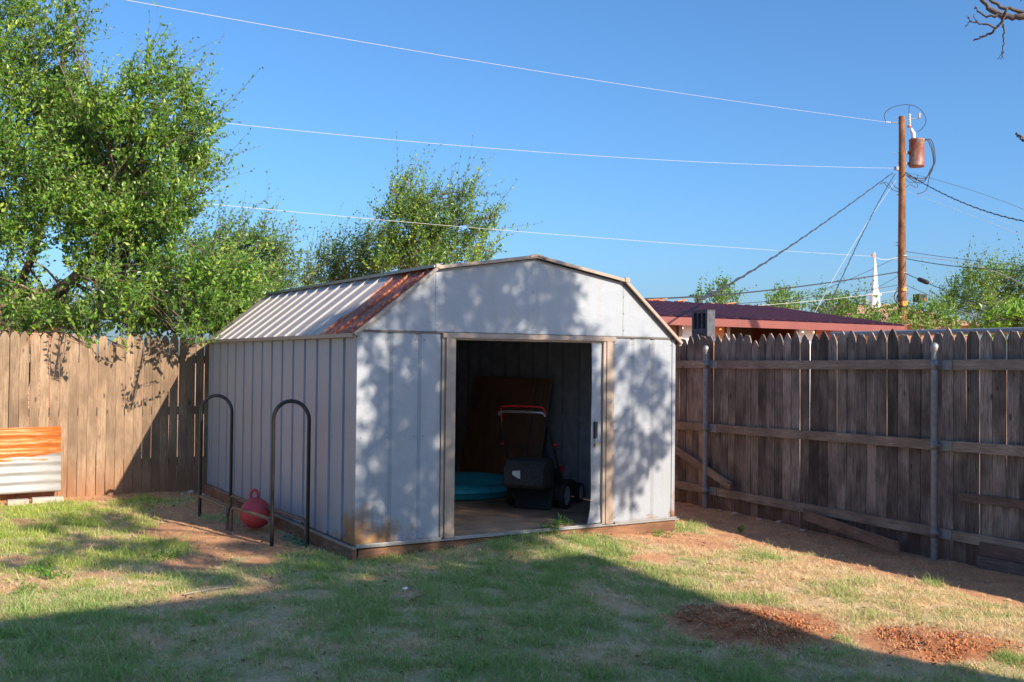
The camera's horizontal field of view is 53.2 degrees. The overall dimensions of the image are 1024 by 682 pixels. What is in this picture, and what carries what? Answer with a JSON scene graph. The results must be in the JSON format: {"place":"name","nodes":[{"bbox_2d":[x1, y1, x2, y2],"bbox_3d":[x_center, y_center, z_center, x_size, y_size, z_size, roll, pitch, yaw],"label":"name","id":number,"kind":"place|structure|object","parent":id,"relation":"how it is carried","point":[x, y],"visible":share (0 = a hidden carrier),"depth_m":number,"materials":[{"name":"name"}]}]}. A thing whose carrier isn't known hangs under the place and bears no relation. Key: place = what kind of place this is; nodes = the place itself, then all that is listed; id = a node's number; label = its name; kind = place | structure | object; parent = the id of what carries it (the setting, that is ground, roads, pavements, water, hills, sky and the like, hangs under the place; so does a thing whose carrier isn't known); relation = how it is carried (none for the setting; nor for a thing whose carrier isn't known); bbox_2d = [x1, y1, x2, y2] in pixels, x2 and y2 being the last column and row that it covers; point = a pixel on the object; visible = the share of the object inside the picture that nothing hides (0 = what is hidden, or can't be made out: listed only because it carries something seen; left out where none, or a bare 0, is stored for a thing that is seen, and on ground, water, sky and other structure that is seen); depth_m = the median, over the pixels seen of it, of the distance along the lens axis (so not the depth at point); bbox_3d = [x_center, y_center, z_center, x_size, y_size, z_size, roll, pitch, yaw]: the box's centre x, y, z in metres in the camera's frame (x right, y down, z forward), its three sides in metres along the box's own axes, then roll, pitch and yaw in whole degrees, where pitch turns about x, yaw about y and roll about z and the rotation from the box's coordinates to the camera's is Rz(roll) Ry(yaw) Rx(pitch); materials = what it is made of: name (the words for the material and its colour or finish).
{"place":"outdoors","nodes":[
{"label":"outdoors","id":0,"kind":"place"},
{"bbox_2d":[0,489,1023,681],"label":"grass","id":1,"kind":"structure","parent":0,"point":[613,547],"depth_m":6.39,"materials":[{"name":"green plant"}]},
{"bbox_2d":[0,363,1023,681],"bbox_3d":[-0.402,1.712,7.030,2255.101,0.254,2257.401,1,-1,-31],"label":"ground","id":2,"kind":"structure","parent":0,"point":[992,581],"depth_m":6.85,"materials":[{"name":"green plant"}]},
{"bbox_2d":[7,498,28,505],"bbox_3d":[-5.110,1.692,10.582,0.200,0.105,0.100,1,-1,-31],"label":"paving brick","id":3,"kind":"object","parent":2,"relation":"on","point":[11,502],"visible":0.51,"depth_m":10.54,"materials":[{"name":"concrete"}]},
{"bbox_2d":[12,578,38,592],"bbox_3d":[-3.135,1.583,6.637,0.158,0.086,0.221,1,-1,-7],"label":"weed","id":4,"kind":"object","parent":2,"relation":"on","point":[23,586],"visible":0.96,"depth_m":6.61,"materials":[{"name":"green plant"}]},
{"bbox_2d":[0,426,60,494],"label":"corrugated sheet","id":5,"kind":"object","parent":2,"relation":"on","point":[30,459],"visible":1,"depth_m":10.85,"materials":[{"name":"metal"}]},
{"bbox_2d":[0,288,67,417],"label":"brick house","id":6,"kind":"structure","parent":2,"relation":"on","point":[35,331],"depth_m":26.52,"materials":[{"name":"brown"}]},
{"bbox_2d":[13,559,61,574],"bbox_3d":[-3.364,1.610,7.210,0.281,0.131,0.253,0,-1,14],"label":"weed","id":7,"kind":"object","parent":2,"relation":"on","point":[38,567],"visible":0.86,"depth_m":7.21,"materials":[{"name":"green plant"}]},
{"bbox_2d":[0,255,84,331],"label":"bush","id":8,"kind":"object","parent":2,"relation":"on","point":[6,277],"visible":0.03,"depth_m":30.71,"materials":[{"name":"green plant"}]},
{"bbox_2d":[31,496,63,503],"bbox_3d":[-4.870,1.689,10.725,0.300,0.105,0.100,1,-1,-31],"label":"paving brick","id":9,"kind":"object","parent":2,"relation":"on","point":[39,499],"visible":0.56,"depth_m":10.69,"materials":[{"name":"concrete"}]},
{"bbox_2d":[37,563,75,579],"bbox_3d":[-3.156,1.601,7.067,0.206,0.116,0.233,0,-2,43],"label":"weed","id":10,"kind":"object","parent":2,"relation":"on","point":[48,574],"visible":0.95,"depth_m":7.03,"materials":[{"name":"green plant"}]},
{"bbox_2d":[0,331,220,501],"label":"wooden fence","id":11,"kind":"object","parent":2,"relation":"on","point":[133,437],"visible":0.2,"depth_m":11.39,"materials":[{"name":"beige wood"}]},
{"bbox_2d":[139,492,158,508],"bbox_3d":[-3.661,1.597,10.415,0.269,0.213,0.299,1,-1,4],"label":"weed","id":12,"kind":"object","parent":2,"relation":"on","point":[149,501],"visible":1,"depth_m":10.38,"materials":[{"name":"green plant"}]},
{"bbox_2d":[0,0,325,423],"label":"elm tree","id":13,"kind":"object","parent":2,"relation":"on","point":[111,191],"visible":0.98,"depth_m":12.16,"materials":[{"name":"green plant"}]},
{"bbox_2d":[151,547,180,559],"bbox_3d":[-2.664,1.637,7.879,0.217,0.095,0.205,1,-1,-14],"label":"weed","id":14,"kind":"object","parent":2,"relation":"on","point":[170,555],"visible":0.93,"depth_m":7.85,"materials":[{"name":"green plant"}]},
{"bbox_2d":[183,585,236,594],"bbox_3d":[-1.964,1.624,6.682,0.379,0.018,0.016,2,-2,-43],"label":"stick","id":15,"kind":"object","parent":2,"relation":"on","point":[206,590],"visible":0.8,"depth_m":6.65,"materials":[{"name":"beige wood"}]},
{"bbox_2d":[198,394,310,546],"bbox_3d":[-2.363,1.107,9.155,0.296,1.241,2.107,1,-1,-34],"label":"firewood rack","id":16,"kind":"object","parent":2,"relation":"on","point":[270,520],"visible":0.97,"depth_m":8.54,"materials":[{"name":"black metal"}]},
{"bbox_2d":[240,488,269,528],"bbox_3d":[-2.290,1.496,9.145,0.278,0.357,0.277,1,-1,-31],"label":"hopping ball","id":17,"kind":"object","parent":2,"relation":"on","point":[257,504],"visible":0.92,"depth_m":9.05,"materials":[{"name":"red rubber"}]},
{"bbox_2d":[179,169,347,292],"bbox_3d":[-5.939,-0.958,24.112,4.103,5.946,3.068,1,-1,-11],"label":"leafy tree","id":18,"kind":"object","parent":2,"relation":"on","point":[281,245],"visible":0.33,"depth_m":24.12,"materials":[{"name":"green plant"}]},
{"bbox_2d":[282,535,310,544],"bbox_3d":[-1.822,1.680,8.637,0.130,0.023,0.479,1,-1,-38],"label":"garden hose","id":19,"kind":"object","parent":2,"relation":"on","point":[295,538],"visible":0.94,"depth_m":8.63,"materials":[{"name":"teal rubber"}]},
{"bbox_2d":[289,201,402,285],"bbox_3d":[-4.266,-1.024,27.118,3.395,6.273,2.860,0,-1,38],"label":"leafy tree","id":20,"kind":"object","parent":2,"relation":"on","point":[337,269],"visible":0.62,"depth_m":26.89,"materials":[{"name":"green plant"}]},
{"bbox_2d":[203,254,682,560],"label":"steel shed","id":21,"kind":"structure","parent":2,"relation":"on","point":[375,374],"depth_m":8.91,"materials":[{"name":"white metal"}]},
{"bbox_2d":[454,472,506,499],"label":"wading pool","id":22,"kind":"structure","parent":21,"relation":"in","point":[475,485],"depth_m":10.50,"materials":[{"name":"teal plastic"}]},
{"bbox_2d":[460,377,536,473],"bbox_3d":[-0.185,1.038,11.775,0.199,1.224,1.424,1,-1,-31],"label":"leaning board","id":23,"kind":"object","parent":21,"relation":"on","point":[483,450],"visible":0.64,"depth_m":11.80,"materials":[{"name":"brown wood"}]},
{"bbox_2d":[482,376,552,456],"bbox_3d":[-0.052,1.031,11.645,0.216,1.237,1.544,1,-1,-31],"label":"leaning board","id":24,"kind":"object","parent":21,"relation":"on","point":[542,421],"visible":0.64,"depth_m":11.06,"materials":[{"name":"brown wood"}]},
{"bbox_2d":[526,382,544,456],"bbox_3d":[-0.116,1.054,11.705,0.207,1.192,1.474,1,-1,-31],"label":"leaning board","id":25,"kind":"object","parent":21,"relation":"on","point":[538,397],"visible":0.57,"depth_m":11.14,"materials":[{"name":"brown wood"}]},
{"bbox_2d":[498,405,583,509],"bbox_3d":[0.278,1.115,10.005,0.584,1.009,1.137,0,-1,21],"label":"lawn mower","id":26,"kind":"object","parent":21,"relation":"on","point":[535,482],"visible":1,"depth_m":9.73,"materials":[{"name":"black plastic"}]},
{"bbox_2d":[587,343,601,523],"bbox_3d":[0.782,0.803,8.957,0.285,1.570,0.033,1,-1,-34],"label":"sliding door","id":27,"kind":"structure","parent":21,"relation":"in","point":[595,503],"depth_m":8.94,"materials":[{"name":"white metal"}]},
{"bbox_2d":[357,131,542,272],"bbox_3d":[-1.704,-1.508,25.103,4.808,7.263,2.701,0,-1,7],"label":"leafy tree","id":28,"kind":"object","parent":2,"relation":"on","point":[431,236],"visible":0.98,"depth_m":24.71,"materials":[{"name":"green plant"}]},
{"bbox_2d":[539,519,560,533],"bbox_3d":[0.317,1.565,8.680,0.222,0.134,0.212,0,-1,34],"label":"weed","id":29,"kind":"object","parent":2,"relation":"on","point":[554,528],"visible":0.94,"depth_m":8.66,"materials":[{"name":"green plant"}]},
{"bbox_2d":[542,512,575,525],"bbox_3d":[0.424,1.592,8.911,0.306,0.187,0.274,1,-1,-31],"label":"weed","id":30,"kind":"object","parent":2,"relation":"on","point":[564,522],"visible":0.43,"depth_m":8.89,"materials":[{"name":"green plant"}]},
{"bbox_2d":[652,528,674,537],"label":"weed","id":31,"kind":"object","parent":2,"relation":"on","point":[660,532],"visible":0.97,"depth_m":9.06,"materials":[{"name":"green plant"}]},
{"bbox_2d":[689,262,756,304],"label":"distant tree","id":32,"kind":"object","parent":2,"relation":"on","point":[722,299],"visible":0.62,"depth_m":58.99,"materials":[{"name":"green plant"}]},
{"bbox_2d":[737,524,745,532],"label":"weed","id":33,"kind":"object","parent":2,"relation":"on","point":[740,529],"visible":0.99,"depth_m":9.84,"materials":[{"name":"green plant"}]},
{"bbox_2d":[671,602,843,652],"bbox_3d":[1.460,1.721,6.158,1.044,0.076,0.919,0,-1,19],"label":"soil mound","id":34,"kind":"object","parent":2,"relation":"on","point":[798,624],"visible":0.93,"depth_m":6.23,"materials":[{"name":"brown soil"}]},
{"bbox_2d":[646,298,904,346],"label":"metal building","id":35,"kind":"structure","parent":2,"relation":"on","point":[755,322],"depth_m":15.22,"materials":[{"name":"red metal"}]},
{"bbox_2d":[692,309,714,342],"bbox_3d":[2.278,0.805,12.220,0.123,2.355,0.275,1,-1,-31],"label":"air conditioner","id":36,"kind":"structure","parent":35,"relation":"attached to","point":[703,322],"depth_m":12.16,"materials":[{"name":"grey metal"}]},
{"bbox_2d":[757,277,816,310],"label":"distant tree","id":37,"kind":"object","parent":2,"relation":"on","point":[783,296],"visible":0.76,"depth_m":62.38,"materials":[{"name":"green plant"}]},
{"bbox_2d":[808,273,876,318],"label":"distant tree","id":38,"kind":"object","parent":2,"relation":"on","point":[843,310],"visible":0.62,"depth_m":54.86,"materials":[{"name":"green plant"}]},
{"bbox_2d":[674,328,1023,565],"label":"wooden fence","id":39,"kind":"object","parent":2,"relation":"on","point":[905,440],"visible":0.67,"depth_m":9.65,"materials":[{"name":"brown wood"}]},
{"bbox_2d":[675,445,731,488],"bbox_3d":[2.132,1.413,11.517,0.022,0.409,0.978,1,-1,-31],"label":"diagonal board","id":40,"kind":"object","parent":39,"relation":"attached to","point":[711,473],"visible":0.9,"depth_m":11.51,"materials":[{"name":"brown wood"}]},
{"bbox_2d":[959,492,1023,509],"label":"short rail","id":41,"kind":"object","parent":39,"relation":"attached to","point":[993,500],"visible":1,"depth_m":8.49,"materials":[{"name":"brown wood"}]},
{"bbox_2d":[977,555,1023,575],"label":"patch board","id":42,"kind":"object","parent":39,"relation":"attached to","point":[1001,565],"visible":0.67,"depth_m":8.37,"materials":[{"name":"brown wood"}]},
{"bbox_2d":[979,542,1023,562],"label":"patch board","id":43,"kind":"object","parent":39,"relation":"attached to","point":[1002,552],"visible":1,"depth_m":8.37,"materials":[{"name":"brown wood"}]},
{"bbox_2d":[802,509,900,553],"bbox_3d":[3.153,1.771,9.582,0.024,0.227,1.246,1,-1,-25],"label":"loose board","id":44,"kind":"object","parent":2,"relation":"on","point":[886,543],"visible":1,"depth_m":9.52,"materials":[{"name":"brown wood"}]},
{"bbox_2d":[849,285,910,337],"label":"distant tree","id":45,"kind":"object","parent":2,"relation":"on","point":[876,315],"visible":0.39,"depth_m":50.15,"materials":[{"name":"green plant"}]},
{"bbox_2d":[881,104,935,341],"bbox_3d":[13.114,-2.673,33.944,1.861,10.389,0.518,1,-1,0],"label":"utility pole","id":46,"kind":"object","parent":2,"relation":"on","point":[916,152],"visible":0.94,"depth_m":33.90,"materials":[{"name":"brown wood"}]},
{"bbox_2d":[20,185,875,256],"bbox_3d":[0.229,-2.126,20.210,2.796,1.946,34.272,0,-1,37],"label":"power line","id":47,"kind":"object","parent":46,"relation":"attached to","point":[504,230],"visible":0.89,"depth_m":21.38,"materials":[{"name":"metal"}]},
{"bbox_2d":[127,0,882,121],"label":"power line","id":48,"kind":"object","parent":46,"relation":"attached to","point":[448,56],"visible":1,"depth_m":19.89,"materials":[{"name":"metal"}]},
{"bbox_2d":[171,117,863,167],"bbox_3d":[-0.038,-4.412,22.328,1.957,3.395,34.444,-1,-2,44],"label":"power line","id":49,"kind":"object","parent":46,"relation":"attached to","point":[508,149],"visible":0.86,"depth_m":23.34,"materials":[{"name":"metal"}]},
{"bbox_2d":[644,272,897,299],"bbox_3d":[7.180,-1.570,27.572,0.915,1.866,17.131,0,-1,39],"label":"power line","id":50,"kind":"object","parent":46,"relation":"attached to","point":[765,290],"visible":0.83,"depth_m":27.79,"materials":[{"name":"black rubber"}]},
{"bbox_2d":[697,173,892,301],"bbox_3d":[6.889,-3.003,22.554,0.927,5.756,25.498,0,-1,25],"label":"power line","id":51,"kind":"object","parent":46,"relation":"attached to","point":[722,287],"visible":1,"depth_m":18.21,"materials":[{"name":"black rubber"}]},
{"bbox_2d":[733,285,896,303],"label":"power line","id":52,"kind":"object","parent":46,"relation":"attached to","point":[810,297],"visible":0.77,"depth_m":30.85,"materials":[{"name":"black rubber"}]},
{"bbox_2d":[768,290,897,304],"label":"power line","id":53,"kind":"object","parent":46,"relation":"attached to","point":[828,299],"visible":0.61,"depth_m":31.59,"materials":[{"name":"rubber"}]},
{"bbox_2d":[777,256,897,304],"bbox_3d":[10.810,-2.011,34.001,4.127,1.706,0.018,1,-1,0],"label":"power line","id":54,"kind":"object","parent":46,"relation":"attached to","point":[841,282],"visible":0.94,"depth_m":33.99,"materials":[{"name":"black rubber"}]},
{"bbox_2d":[815,182,894,311],"bbox_3d":[9.778,-2.792,29.027,0.114,5.358,11.488,0,-1,30],"label":"power line","id":55,"kind":"object","parent":46,"relation":"attached to","point":[847,254],"visible":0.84,"depth_m":28.03,"materials":[{"name":"metal"}]},
{"bbox_2d":[825,174,894,313],"bbox_3d":[9.997,-2.901,28.980,0.098,5.582,11.323,0,-1,29],"label":"power line","id":56,"kind":"object","parent":46,"relation":"attached to","point":[856,246],"visible":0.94,"depth_m":27.59,"materials":[{"name":"black metal"}]},
{"bbox_2d":[824,276,897,313],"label":"power line","id":57,"kind":"object","parent":46,"relation":"attached to","point":[864,294],"visible":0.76,"depth_m":33.99,"materials":[{"name":"black rubber"}]},
{"bbox_2d":[906,285,984,321],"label":"power line","id":58,"kind":"object","parent":46,"relation":"attached to","point":[945,302],"visible":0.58,"depth_m":32.19,"materials":[{"name":"black metal"}]},
{"bbox_2d":[913,294,926,302],"bbox_3d":[13.164,-1.376,32.993,0.400,0.260,0.255,1,-1,-31],"label":"terminal box","id":59,"kind":"object","parent":58,"relation":"hanging from","point":[919,295],"visible":0.78,"depth_m":32.91,"materials":[{"name":"metal"}]},
{"bbox_2d":[907,274,1002,313],"bbox_3d":[13.576,-1.471,31.024,0.493,1.702,6.008,1,-1,-6],"label":"power line","id":60,"kind":"object","parent":46,"relation":"attached to","point":[954,294],"visible":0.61,"depth_m":31.65,"materials":[{"name":"black metal"}]},
{"bbox_2d":[917,277,928,284],"bbox_3d":[13.194,-1.928,32.818,0.148,0.253,0.418,1,-1,-31],"label":"splice case","id":61,"kind":"object","parent":60,"relation":"attached to","point":[922,280],"visible":1,"depth_m":32.76,"materials":[{"name":"plastic"}]},
{"bbox_2d":[906,251,1019,265],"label":"power line","id":62,"kind":"object","parent":46,"relation":"attached to","point":[965,259],"visible":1,"depth_m":32.87,"materials":[{"name":"black rubber"}]},
{"bbox_2d":[905,172,1023,221],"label":"power line","id":63,"kind":"object","parent":46,"relation":"attached to","point":[964,202],"visible":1,"depth_m":29.02,"materials":[{"name":"black metal"}]},
{"bbox_2d":[906,258,1023,270],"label":"power line","id":64,"kind":"object","parent":46,"relation":"attached to","point":[966,267],"visible":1,"depth_m":31.68,"materials":[{"name":"black metal"}]},
{"bbox_2d":[906,172,1023,209],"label":"power line","id":65,"kind":"object","parent":46,"relation":"attached to","point":[966,188],"visible":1,"depth_m":33.99,"materials":[{"name":"black rubber"}]},
{"bbox_2d":[906,185,1023,229],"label":"power line","id":66,"kind":"object","parent":46,"relation":"attached to","point":[963,206],"visible":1,"depth_m":34.00,"materials":[{"name":"black rubber"}]},
{"bbox_2d":[907,191,1022,235],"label":"power line","id":67,"kind":"object","parent":46,"relation":"attached to","point":[963,212],"visible":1,"depth_m":34.00,"materials":[{"name":"black rubber"}]},
{"bbox_2d":[908,256,1023,284],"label":"power line","id":68,"kind":"object","parent":46,"relation":"attached to","point":[965,263],"visible":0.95,"depth_m":32.27,"materials":[{"name":"rubber"}]},
{"bbox_2d":[830,327,1023,337],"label":"pipe rail","id":69,"kind":"object","parent":2,"relation":"on","point":[1007,330],"visible":0.25,"depth_m":9.85,"materials":[{"name":"grey metal"}]},
{"bbox_2d":[884,285,972,336],"bbox_3d":[12.158,0.376,30.337,2.800,4.132,2.252,1,-1,0],"label":"bush","id":70,"kind":"object","parent":2,"relation":"on","point":[922,320],"visible":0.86,"depth_m":30.20,"materials":[{"name":"green plant"}]},
{"bbox_2d":[867,625,1023,662],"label":"soil mound","id":71,"kind":"object","parent":2,"relation":"on","point":[954,643],"visible":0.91,"depth_m":5.89,"materials":[{"name":"brown soil"}]},
{"bbox_2d":[926,231,1023,335],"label":"leafy tree","id":72,"kind":"object","parent":2,"relation":"on","point":[993,286],"visible":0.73,"depth_m":38.04,"materials":[{"name":"green plant"}]},
{"bbox_2d":[955,296,1023,343],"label":"climbing vine","id":73,"kind":"object","parent":2,"relation":"on","point":[1006,318],"visible":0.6,"depth_m":10.16,"materials":[{"name":"green plant"}]},
{"bbox_2d":[965,0,1023,141],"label":"bare tree","id":74,"kind":"object","parent":2,"relation":"on","point":[1017,15],"visible":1,"depth_m":9.12,"materials":[{"name":"brown plant"}]},
{"bbox_2d":[0,0,1023,355],"label":"sky","id":75,"kind":"structure","parent":0,"point":[862,59],"materials":[{"name":"blue"}]},
{"bbox_2d":[829,257,978,341],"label":"church","id":76,"kind":"structure","parent":0,"point":[872,299],"depth_m":148.84,"materials":[{"name":"beige"}]}
]}

